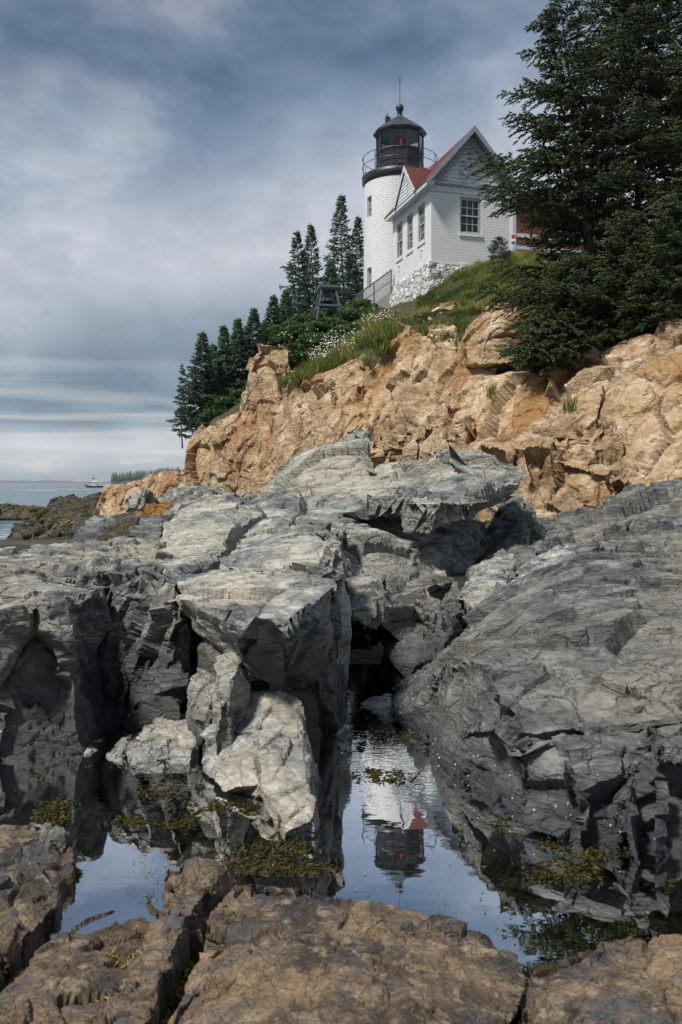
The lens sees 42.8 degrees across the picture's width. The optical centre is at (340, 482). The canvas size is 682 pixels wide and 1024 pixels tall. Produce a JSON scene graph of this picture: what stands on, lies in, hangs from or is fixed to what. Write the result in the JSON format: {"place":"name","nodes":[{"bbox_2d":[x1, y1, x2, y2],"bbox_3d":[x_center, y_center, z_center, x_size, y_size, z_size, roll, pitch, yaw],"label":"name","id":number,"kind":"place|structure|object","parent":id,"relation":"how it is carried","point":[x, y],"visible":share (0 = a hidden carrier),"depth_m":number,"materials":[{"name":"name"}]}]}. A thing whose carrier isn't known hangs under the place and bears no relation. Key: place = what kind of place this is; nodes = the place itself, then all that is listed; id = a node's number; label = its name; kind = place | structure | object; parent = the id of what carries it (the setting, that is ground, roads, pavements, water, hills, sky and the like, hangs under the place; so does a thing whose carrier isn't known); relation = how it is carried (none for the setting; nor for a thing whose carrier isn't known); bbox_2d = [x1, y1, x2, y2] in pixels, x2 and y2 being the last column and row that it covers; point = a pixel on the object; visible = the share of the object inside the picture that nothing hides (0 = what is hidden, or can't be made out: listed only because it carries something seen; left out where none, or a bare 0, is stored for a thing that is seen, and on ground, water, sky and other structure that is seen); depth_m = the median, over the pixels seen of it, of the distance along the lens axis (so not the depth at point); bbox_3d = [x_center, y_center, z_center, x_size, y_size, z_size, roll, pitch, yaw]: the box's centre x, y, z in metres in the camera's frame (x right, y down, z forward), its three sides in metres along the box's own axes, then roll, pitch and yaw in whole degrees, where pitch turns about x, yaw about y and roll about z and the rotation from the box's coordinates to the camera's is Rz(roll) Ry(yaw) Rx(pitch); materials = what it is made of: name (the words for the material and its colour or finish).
{"place":"outdoors","nodes":[
{"label":"outdoors","id":0,"kind":"place"},
{"bbox_2d":[0,480,110,482],"bbox_3d":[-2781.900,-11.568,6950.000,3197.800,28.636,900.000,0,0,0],"label":"shore","id":1,"kind":"structure","parent":0,"point":[28,481],"depth_m":6677.08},
{"bbox_2d":[0,483,114,539],"bbox_3d":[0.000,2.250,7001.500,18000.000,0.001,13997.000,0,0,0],"label":"sea","id":2,"kind":"structure","parent":0,"point":[26,494],"depth_m":183.62,"materials":[{"name":"liquid"}]},
{"bbox_2d":[0,503,51,519],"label":"sea rock","id":3,"kind":"object","parent":2,"relation":"in","point":[6,512],"visible":0.5,"depth_m":52.66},
{"bbox_2d":[5,518,51,539],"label":"sea rock","id":4,"kind":"object","parent":2,"relation":"in","point":[31,529],"visible":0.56,"depth_m":34.48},
{"bbox_2d":[46,494,81,507],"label":"sea rock","id":5,"kind":"object","parent":2,"relation":"in","point":[63,502],"visible":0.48,"depth_m":78.26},
{"bbox_2d":[40,502,99,525],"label":"shore rock","id":6,"kind":"object","parent":2,"relation":"in","point":[53,514],"visible":0.19,"depth_m":42.79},
{"bbox_2d":[34,514,106,539],"bbox_3d":[-6.148,1.739,22.214,2.480,1.780,16.011,0,0,-11],"label":"shore rock","id":7,"kind":"object","parent":2,"relation":"in","point":[59,536],"visible":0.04,"depth_m":18.17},
{"bbox_2d":[81,492,101,503],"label":"sea rock","id":8,"kind":"object","parent":2,"relation":"in","point":[93,497],"visible":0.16,"depth_m":61.24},
{"bbox_2d":[84,476,103,487],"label":"lobster boat","id":9,"kind":"object","parent":2,"relation":"on","point":[94,485],"visible":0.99,"depth_m":403.91,"materials":[{"name":"white paint"}]},
{"bbox_2d":[111,479,140,483],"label":"headland","id":10,"kind":"structure","parent":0,"point":[124,482],"depth_m":1567.80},
{"bbox_2d":[111,465,178,481],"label":"wood","id":11,"kind":"object","parent":10,"relation":"on","point":[130,476],"visible":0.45,"depth_m":1571.28,"materials":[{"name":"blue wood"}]},
{"bbox_2d":[0,257,581,663],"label":"ground","id":12,"kind":"structure","parent":0,"point":[374,655],"depth_m":19.62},
{"bbox_2d":[0,825,75,978],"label":"rock ledge","id":13,"kind":"object","parent":12,"relation":"on","point":[37,878],"visible":0.48,"depth_m":1.52,"materials":[{"name":"brown stone"}]},
{"bbox_2d":[29,822,66,855],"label":"stone","id":14,"kind":"object","parent":13,"relation":"on","point":[53,838],"visible":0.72,"depth_m":1.68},
{"bbox_2d":[0,562,112,758],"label":"boulder","id":15,"kind":"object","parent":12,"relation":"on","point":[55,625],"visible":0.59,"depth_m":2.44,"materials":[{"name":"stone"}]},
{"bbox_2d":[1,753,29,764],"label":"stone","id":16,"kind":"object","parent":15,"relation":"on","point":[12,759],"visible":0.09,"depth_m":2.36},
{"bbox_2d":[0,536,124,565],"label":"rock ledge","id":17,"kind":"object","parent":12,"relation":"on","point":[68,552],"visible":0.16,"depth_m":4.13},
{"bbox_2d":[1,501,149,540],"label":"hanging weed","id":18,"kind":"object","parent":12,"relation":"on","point":[67,522],"visible":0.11,"depth_m":41.41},
{"bbox_2d":[0,894,162,1023],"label":"rock ledge","id":19,"kind":"object","parent":12,"relation":"on","point":[66,978],"visible":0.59,"depth_m":1.27,"materials":[{"name":"brown stone"}]},
{"bbox_2d":[0,858,194,1023],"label":"weed fringe","id":20,"kind":"object","parent":19,"relation":"attached to","point":[165,1019],"visible":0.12,"depth_m":1.31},
{"bbox_2d":[99,856,229,1023],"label":"boulder","id":21,"kind":"object","parent":19,"relation":"on","point":[196,891],"visible":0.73,"depth_m":1.32,"materials":[{"name":"brown stone"}]},
{"bbox_2d":[72,515,118,541],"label":"rock ledge","id":22,"kind":"object","parent":12,"relation":"on","point":[89,528],"visible":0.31,"depth_m":13.24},
{"bbox_2d":[99,518,136,540],"bbox_3d":[-2.969,0.948,12.611,0.976,0.706,10.933,0,0,-13],"label":"seaweed","id":23,"kind":"object","parent":12,"relation":"on","point":[114,533],"visible":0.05,"depth_m":11.77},
{"bbox_2d":[96,482,155,516],"bbox_3d":[-6.062,0.798,25.072,1.581,1.629,3.175,0,0,0],"label":"boulder","id":24,"kind":"object","parent":12,"relation":"on","point":[111,502],"visible":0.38,"depth_m":24.25,"materials":[{"name":"stone"}]},
{"bbox_2d":[75,537,198,729],"bbox_3d":[-0.867,0.628,3.934,0.605,0.740,2.850,0,0,-12],"label":"rock ledge","id":25,"kind":"object","parent":12,"relation":"on","point":[147,655],"visible":0.54,"depth_m":2.75,"materials":[{"name":"stone"}]},
{"bbox_2d":[124,489,151,514],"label":"boulder","id":26,"kind":"object","parent":12,"relation":"on","point":[136,500],"visible":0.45,"depth_m":22.63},
{"bbox_2d":[125,515,173,539],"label":"boulder","id":27,"kind":"object","parent":12,"relation":"on","point":[151,527],"visible":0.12,"depth_m":5.74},
{"bbox_2d":[135,501,172,516],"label":"boulder","id":28,"kind":"object","parent":12,"relation":"on","point":[161,508],"visible":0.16,"depth_m":19.82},
{"bbox_2d":[131,469,186,495],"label":"rock ledge","id":29,"kind":"object","parent":12,"relation":"on","point":[162,482],"visible":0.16,"depth_m":34.62,"materials":[{"name":"stone"}]},
{"bbox_2d":[171,364,192,447],"bbox_3d":[-6.121,-2.975,33.521,0.826,3.307,0.719,0,0,44],"label":"spruce tree","id":30,"kind":"object","parent":12,"relation":"on","point":[177,403],"visible":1,"depth_m":33.48,"materials":[{"name":"green plant"}]},
{"bbox_2d":[165,331,225,434],"bbox_3d":[-5.928,-4.249,36.959,2.625,4.466,2.613,0,0,14],"label":"spruce tree","id":31,"kind":"object","parent":12,"relation":"on","point":[193,387],"visible":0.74,"depth_m":36.79,"materials":[{"name":"green plant"}]},
{"bbox_2d":[155,484,257,517],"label":"rock ledge","id":32,"kind":"object","parent":12,"relation":"on","point":[182,498],"visible":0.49,"depth_m":19.27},
{"bbox_2d":[193,343,223,430],"bbox_3d":[-5.763,-4.220,38.967,2.232,4.146,2.015,0,0,0],"label":"spruce tree","id":33,"kind":"object","parent":12,"relation":"on","point":[214,347],"visible":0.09,"depth_m":38.87,"materials":[{"name":"green plant"}]},
{"bbox_2d":[158,502,265,574],"bbox_3d":[-0.745,0.555,5.512,0.588,0.863,3.834,0,0,0],"label":"rock ledge","id":34,"kind":"object","parent":12,"relation":"on","point":[199,540],"visible":0.35,"depth_m":4.56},
{"bbox_2d":[196,324,243,415],"bbox_3d":[-5.113,-4.766,37.972,2.405,4.341,2.292,0,0,0],"label":"spruce tree","id":35,"kind":"object","parent":12,"relation":"on","point":[223,350],"visible":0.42,"depth_m":37.75,"materials":[{"name":"green plant"}]},
{"bbox_2d":[197,388,244,422],"bbox_3d":[-4.406,-2.971,33.796,2.267,1.418,1.396,0,0,-42],"label":"rose bush","id":36,"kind":"object","parent":12,"relation":"on","point":[209,414],"visible":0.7,"depth_m":33.37,"materials":[{"name":"green plant"}]},
{"bbox_2d":[217,317,253,395],"bbox_3d":[-4.400,-5.128,38.077,2.273,4.243,2.562,0,0,36],"label":"spruce tree","id":37,"kind":"object","parent":12,"relation":"on","point":[241,360],"visible":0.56,"depth_m":37.74,"materials":[{"name":"green plant"}]},
{"bbox_2d":[237,307,265,385],"bbox_3d":[-3.804,-5.695,39.045,2.453,4.384,2.373,0,0,-31],"label":"spruce tree","id":38,"kind":"object","parent":12,"relation":"on","point":[252,318],"visible":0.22,"depth_m":38.82,"materials":[{"name":"green plant"}]},
{"bbox_2d":[173,538,345,743],"bbox_3d":[-0.270,0.596,2.857,0.599,0.758,1.297,0,0,0],"label":"rock ledge","id":39,"kind":"object","parent":12,"relation":"on","point":[279,632],"visible":0.58,"depth_m":2.47,"materials":[{"name":"stone"}]},
{"bbox_2d":[201,689,321,839],"bbox_3d":[-0.200,0.731,2.222,0.277,0.309,0.809,0,0,-22],"label":"rock ledge","id":40,"kind":"object","parent":12,"relation":"on","point":[271,738],"visible":0.69,"depth_m":2.13,"materials":[{"name":"stone"}]},
{"bbox_2d":[186,652,250,757],"bbox_3d":[-0.346,0.662,2.472,0.205,0.402,0.460,0,0,0],"label":"rock ledge","id":41,"kind":"object","parent":40,"relation":"on","point":[221,699],"visible":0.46,"depth_m":2.35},
{"bbox_2d":[255,321,270,345],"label":"spruce tree","id":42,"kind":"object","parent":12,"relation":"on","point":[264,325],"visible":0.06,"depth_m":39.88,"materials":[{"name":"green plant"}]},
{"bbox_2d":[262,294,282,327],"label":"spruce tree","id":43,"kind":"object","parent":12,"relation":"on","point":[273,309],"visible":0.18,"depth_m":40.86,"materials":[{"name":"green plant"}]},
{"bbox_2d":[272,290,293,323],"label":"spruce tree","id":44,"kind":"object","parent":12,"relation":"on","point":[285,305],"visible":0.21,"depth_m":41.82,"materials":[{"name":"green plant"}]},
{"bbox_2d":[219,516,351,721],"bbox_3d":[-0.266,0.586,4.402,0.503,0.812,3.412,0,0,-2],"label":"rock ledge","id":45,"kind":"object","parent":12,"relation":"on","point":[279,545],"visible":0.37,"depth_m":3.08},
{"bbox_2d":[278,230,317,319],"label":"spruce tree","id":46,"kind":"object","parent":12,"relation":"on","point":[292,268],"visible":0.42,"depth_m":44.78,"materials":[{"name":"green plant"}]},
{"bbox_2d":[261,506,354,580],"bbox_3d":[-0.290,0.601,6.474,0.866,0.855,3.012,0,0,0],"label":"rock ledge","id":47,"kind":"object","parent":12,"relation":"on","point":[323,530],"visible":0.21,"depth_m":5.64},
{"bbox_2d":[295,222,333,313],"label":"spruce tree","id":48,"kind":"object","parent":12,"relation":"on","point":[308,245],"visible":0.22,"depth_m":46.85,"materials":[{"name":"green plant"}]},
{"bbox_2d":[313,284,340,319],"bbox_3d":[-0.574,-7.570,37.000,1.184,1.547,1.064,0,0,-12],"label":"bell stand","id":49,"kind":"object","parent":12,"relation":"on","point":[327,290],"visible":0.94,"depth_m":36.81,"materials":[{"name":"grey metal"}]},
{"bbox_2d":[0,624,654,839],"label":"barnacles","id":50,"kind":"object","parent":12,"relation":"on","point":[270,700],"visible":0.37,"depth_m":2.35},
{"bbox_2d":[311,259,347,317],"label":"spruce tree","id":51,"kind":"object","parent":12,"relation":"on","point":[330,267],"visible":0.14,"depth_m":43.84,"materials":[{"name":"green plant"}]},
{"bbox_2d":[281,298,386,333],"bbox_3d":[0.192,-7.200,37.398,5.463,2.251,4.377,0,0,-35],"label":"rose bush","id":52,"kind":"object","parent":12,"relation":"on","point":[328,320],"visible":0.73,"depth_m":36.36,"materials":[{"name":"green plant"}]},
{"bbox_2d":[284,311,386,382],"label":"daisy stems","id":53,"kind":"object","parent":12,"relation":"on","point":[334,341],"visible":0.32,"depth_m":30.04,"materials":[{"name":"green plant"}]},
{"bbox_2d":[284,307,393,376],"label":"daisies","id":54,"kind":"object","parent":53,"relation":"attached to","point":[342,336],"visible":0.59,"depth_m":30.21,"materials":[{"name":"white plant"}]},
{"bbox_2d":[312,195,363,310],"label":"spruce tree","id":55,"kind":"object","parent":12,"relation":"on","point":[341,207],"visible":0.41,"depth_m":47.76,"materials":[{"name":"green plant"}]},
{"bbox_2d":[168,883,526,1023],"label":"rock ledge","id":56,"kind":"object","parent":12,"relation":"on","point":[275,955],"visible":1,"depth_m":1.22,"materials":[{"name":"brown stone"}]},
{"bbox_2d":[339,216,363,303],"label":"spruce tree","id":57,"kind":"object","parent":12,"relation":"on","point":[356,233],"visible":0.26,"depth_m":52.84,"materials":[{"name":"green plant"}]},
{"bbox_2d":[353,114,390,289],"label":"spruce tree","id":58,"kind":"object","parent":12,"relation":"on","point":[387,118],"depth_m":55.91,"materials":[{"name":"green plant"}]},
{"bbox_2d":[356,269,391,307],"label":"fence","id":59,"kind":"object","parent":12,"relation":"on","point":[383,300],"visible":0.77,"depth_m":40.61,"materials":[{"name":"metal"}]},
{"bbox_2d":[238,429,524,581],"bbox_3d":[0.236,0.160,9.468,2.917,1.741,7.532,0,0,0],"label":"rock ledge","id":60,"kind":"object","parent":12,"relation":"on","point":[407,519],"visible":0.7,"depth_m":7.61,"materials":[{"name":"stone"}]},
{"bbox_2d":[362,78,437,302],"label":"lighthouse","id":61,"kind":"object","parent":12,"relation":"on","point":[400,134],"visible":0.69,"depth_m":41.88,"materials":[{"name":"white paint"}]},
{"bbox_2d":[369,269,370,286],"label":"window","id":62,"kind":"structure","parent":61,"relation":"in","point":[369,269],"depth_m":42.31,"materials":[{"name":"white glass"}]},
{"bbox_2d":[369,197,371,215],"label":"window","id":63,"kind":"structure","parent":61,"relation":"in","point":[370,199],"depth_m":42.32,"materials":[{"name":"white glass"}]},
{"bbox_2d":[344,564,463,677],"bbox_3d":[0.286,0.710,4.049,0.580,0.566,1.684,0,0,0],"label":"boulder","id":64,"kind":"object","parent":12,"relation":"on","point":[407,623],"visible":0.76,"depth_m":3.57,"materials":[{"name":"stone"}]},
{"bbox_2d":[421,311,438,317],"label":"stone","id":65,"kind":"object","parent":12,"relation":"on","point":[424,313],"visible":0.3,"depth_m":28.45,"materials":[{"name":"stone"}]},
{"bbox_2d":[184,318,681,521],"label":"cliff","id":66,"kind":"structure","parent":12,"relation":"on","point":[619,430],"depth_m":19.11,"materials":[{"name":"stone"}]},
{"bbox_2d":[367,328,402,348],"bbox_3d":[1.391,-4.371,26.261,0.846,0.876,1.881,0,0,23],"label":"rose bush","id":67,"kind":"object","parent":66,"relation":"on","point":[371,343],"visible":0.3,"depth_m":25.65,"materials":[{"name":"green plant"}]},
{"bbox_2d":[276,317,578,425],"bbox_3d":[2.201,-3.011,23.765,3.691,4.048,15.205,0,0,-26],"label":"grass tuft","id":68,"kind":"object","parent":66,"relation":"on","point":[344,356],"visible":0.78,"depth_m":26.27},
{"bbox_2d":[457,303,519,371],"bbox_3d":[3.672,-3.630,21.759,1.430,1.786,2.486,0,0,0],"label":"boulder","id":69,"kind":"object","parent":66,"relation":"on","point":[483,335],"visible":0.74,"depth_m":21.13,"materials":[{"name":"stone"}]},
{"bbox_2d":[511,310,579,372],"bbox_3d":[4.485,-3.082,19.012,1.485,1.330,1.491,0,0,24],"label":"young spruce","id":70,"kind":"object","parent":66,"relation":"on","point":[554,337],"visible":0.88,"depth_m":18.69,"materials":[{"name":"green plant"}]},
{"bbox_2d":[463,0,681,385],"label":"spruce tree","id":71,"kind":"object","parent":66,"relation":"on","point":[546,128],"visible":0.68,"depth_m":20.57,"materials":[{"name":"green plant"}]},
{"bbox_2d":[534,255,623,349],"bbox_3d":[5.278,-3.910,19.719,2.242,2.358,2.625,0,0,0],"label":"young spruce","id":72,"kind":"object","parent":66,"relation":"on","point":[572,265],"visible":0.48,"depth_m":19.16,"materials":[{"name":"green plant"}]},
{"bbox_2d":[604,195,681,346],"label":"young spruce","id":73,"kind":"object","parent":66,"relation":"on","point":[659,249],"visible":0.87,"depth_m":18.41,"materials":[{"name":"green plant"}]},
{"bbox_2d":[439,302,449,307],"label":"stone","id":74,"kind":"object","parent":12,"relation":"on","point":[441,305],"visible":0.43,"depth_m":30.17,"materials":[{"name":"stone"}]},
{"bbox_2d":[440,305,454,311],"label":"stone","id":75,"kind":"object","parent":12,"relation":"on","point":[449,308],"visible":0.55,"depth_m":28.73,"materials":[{"name":"stone"}]},
{"bbox_2d":[384,125,521,307],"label":"brick house","id":76,"kind":"structure","parent":12,"relation":"on","point":[438,214],"depth_m":36.57,"materials":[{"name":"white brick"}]},
{"bbox_2d":[395,222,402,262],"bbox_3d":[2.712,-10.990,39.704,0.180,1.740,0.880,0,0,-16],"label":"window","id":77,"kind":"structure","parent":76,"relation":"in","point":[399,227],"depth_m":39.93,"materials":[{"name":"white glass"}]},
{"bbox_2d":[406,212,412,255],"bbox_3d":[3.078,-10.990,38.425,0.180,1.740,0.820,0,0,-16],"label":"window","id":78,"kind":"structure","parent":76,"relation":"in","point":[410,218],"depth_m":38.55,"materials":[{"name":"white glass"}]},
{"bbox_2d":[416,202,424,247],"bbox_3d":[3.458,-10.990,37.087,0.180,1.740,0.920,0,0,-16],"label":"window","id":79,"kind":"structure","parent":76,"relation":"in","point":[421,208],"depth_m":37.26,"materials":[{"name":"white glass"}]},
{"bbox_2d":[459,197,482,237],"bbox_3d":[5.421,-11.130,36.527,1.060,1.660,0.180,0,0,-16],"label":"window","id":80,"kind":"structure","parent":76,"relation":"in","point":[470,209],"depth_m":36.57,"materials":[{"name":"white glass"}]},
{"bbox_2d":[448,301,459,305],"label":"stone","id":81,"kind":"object","parent":12,"relation":"on","point":[455,302],"visible":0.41,"depth_m":29.19,"materials":[{"name":"stone"}]},
{"bbox_2d":[455,573,510,637],"bbox_3d":[0.794,0.753,4.849,0.328,0.446,1.725,0,0,12],"label":"boulder","id":82,"kind":"object","parent":12,"relation":"on","point":[477,590],"visible":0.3,"depth_m":4.70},
{"bbox_2d":[465,549,519,581],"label":"boulder","id":83,"kind":"object","parent":12,"relation":"on","point":[500,561],"visible":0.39,"depth_m":5.81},
{"bbox_2d":[486,236,513,259],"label":"young spruce","id":84,"kind":"object","parent":12,"relation":"on","point":[496,243],"visible":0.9,"depth_m":35.10,"materials":[{"name":"green plant"}]},
{"bbox_2d":[477,494,548,566],"bbox_3d":[1.682,0.579,8.337,0.746,0.900,4.786,0,0,11],"label":"boulder","id":85,"kind":"object","parent":12,"relation":"on","point":[515,526],"visible":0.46,"depth_m":8.12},
{"bbox_2d":[511,225,516,249],"bbox_3d":[7.273,-9.749,36.595,0.246,2.200,0.060,0,0,-12],"label":"sign","id":86,"kind":"object","parent":12,"relation":"on","point":[512,238],"visible":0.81,"depth_m":36.58,"materials":[{"name":"metal"}]},
{"bbox_2d":[391,550,681,862],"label":"boulder","id":87,"kind":"object","parent":12,"relation":"on","point":[531,675],"visible":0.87,"depth_m":2.21,"materials":[{"name":"stone"}]},
{"bbox_2d":[614,680,681,766],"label":"boulder","id":88,"kind":"object","parent":87,"relation":"on","point":[663,744],"visible":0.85,"depth_m":1.97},
{"bbox_2d":[505,544,577,585],"bbox_3d":[1.242,0.694,5.295,0.529,0.580,2.464,0,0,21],"label":"boulder","id":89,"kind":"object","parent":12,"relation":"on","point":[558,553],"visible":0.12,"depth_m":5.41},
{"bbox_2d":[509,196,641,255],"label":"red house","id":90,"kind":"structure","parent":12,"relation":"on","point":[522,235],"depth_m":46.19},
{"bbox_2d":[518,934,681,1023],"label":"rock ledge","id":91,"kind":"object","parent":12,"relation":"on","point":[630,980],"visible":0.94,"depth_m":1.18,"materials":[{"name":"brown stone"}]},
{"bbox_2d":[530,477,681,555],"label":"rock ledge","id":92,"kind":"object","parent":12,"relation":"on","point":[639,517],"visible":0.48,"depth_m":8.40,"materials":[{"name":"stone"}]},
{"bbox_2d":[543,0,681,313],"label":"spruce tree","id":93,"kind":"object","parent":12,"relation":"on","point":[637,20],"visible":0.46,"depth_m":21.85,"materials":[{"name":"green plant"}]},
{"bbox_2d":[575,210,681,334],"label":"young spruce","id":94,"kind":"object","parent":12,"relation":"on","point":[627,253],"visible":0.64,"depth_m":18.91,"materials":[{"name":"green plant"}]},
{"bbox_2d":[630,1,681,312],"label":"spruce tree","id":95,"kind":"object","parent":12,"relation":"on","point":[678,146],"visible":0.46,"depth_m":21.35,"materials":[{"name":"green plant"}]},
{"bbox_2d":[0,664,681,1023],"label":"tide pool water","id":96,"kind":"structure","parent":0,"point":[403,848],"depth_m":1.79,"materials":[{"name":"liquid"}]},
{"bbox_2d":[60,720,97,754],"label":"stone","id":97,"kind":"object","parent":96,"relation":"in","point":[67,750],"visible":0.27,"depth_m":2.43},
{"bbox_2d":[84,739,101,755],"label":"stone","id":98,"kind":"object","parent":96,"relation":"in","point":[90,750],"visible":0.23,"depth_m":2.43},
{"bbox_2d":[106,734,132,761],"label":"stone","id":99,"kind":"object","parent":96,"relation":"in","point":[121,744],"visible":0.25,"depth_m":2.39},
{"bbox_2d":[125,732,164,772],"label":"stone","id":100,"kind":"object","parent":96,"relation":"in","point":[140,758],"visible":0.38,"depth_m":2.31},
{"bbox_2d":[136,720,170,764],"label":"stone","id":101,"kind":"object","parent":96,"relation":"in","point":[152,733],"visible":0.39,"depth_m":2.40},
{"bbox_2d":[152,713,199,771],"bbox_3d":[-0.468,0.767,2.495,0.142,0.146,0.505,0,0,-16],"label":"stone","id":102,"kind":"object","parent":96,"relation":"in","point":[183,739],"visible":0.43,"depth_m":2.39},
{"bbox_2d":[128,805,516,912],"bbox_3d":[-0.021,0.748,1.822,0.808,0.001,0.616,0,0,0],"label":"floating weed","id":103,"kind":"object","parent":96,"relation":"on","point":[355,890],"visible":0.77,"depth_m":1.69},
{"bbox_2d":[334,724,351,752],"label":"stone","id":104,"kind":"object","parent":96,"relation":"in","point":[343,733],"visible":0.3,"depth_m":2.56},
{"bbox_2d":[29,727,680,893],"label":"seaweed","id":105,"kind":"object","parent":96,"relation":"in","point":[374,772],"visible":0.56,"depth_m":1.80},
{"bbox_2d":[359,694,395,722],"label":"stone","id":106,"kind":"object","parent":96,"relation":"in","point":[379,705],"visible":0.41,"depth_m":2.90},
{"bbox_2d":[0,0,681,481],"label":"sky","id":107,"kind":"structure","parent":0,"point":[161,161],"materials":[{"name":"grey"}]},
{"bbox_2d":[290,249,679,378],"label":"grass","id":108,"kind":"structure","parent":0,"point":[477,274],"depth_m":31.60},
{"bbox_2d":[261,319,365,366],"bbox_3d":[-0.851,-5.387,34.113,5.106,2.685,7.254,0,0,0],"label":"rose bush","id":109,"kind":"object","parent":108,"relation":"on","point":[275,335],"visible":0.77,"depth_m":32.91,"materials":[{"name":"green plant"}]}
]}

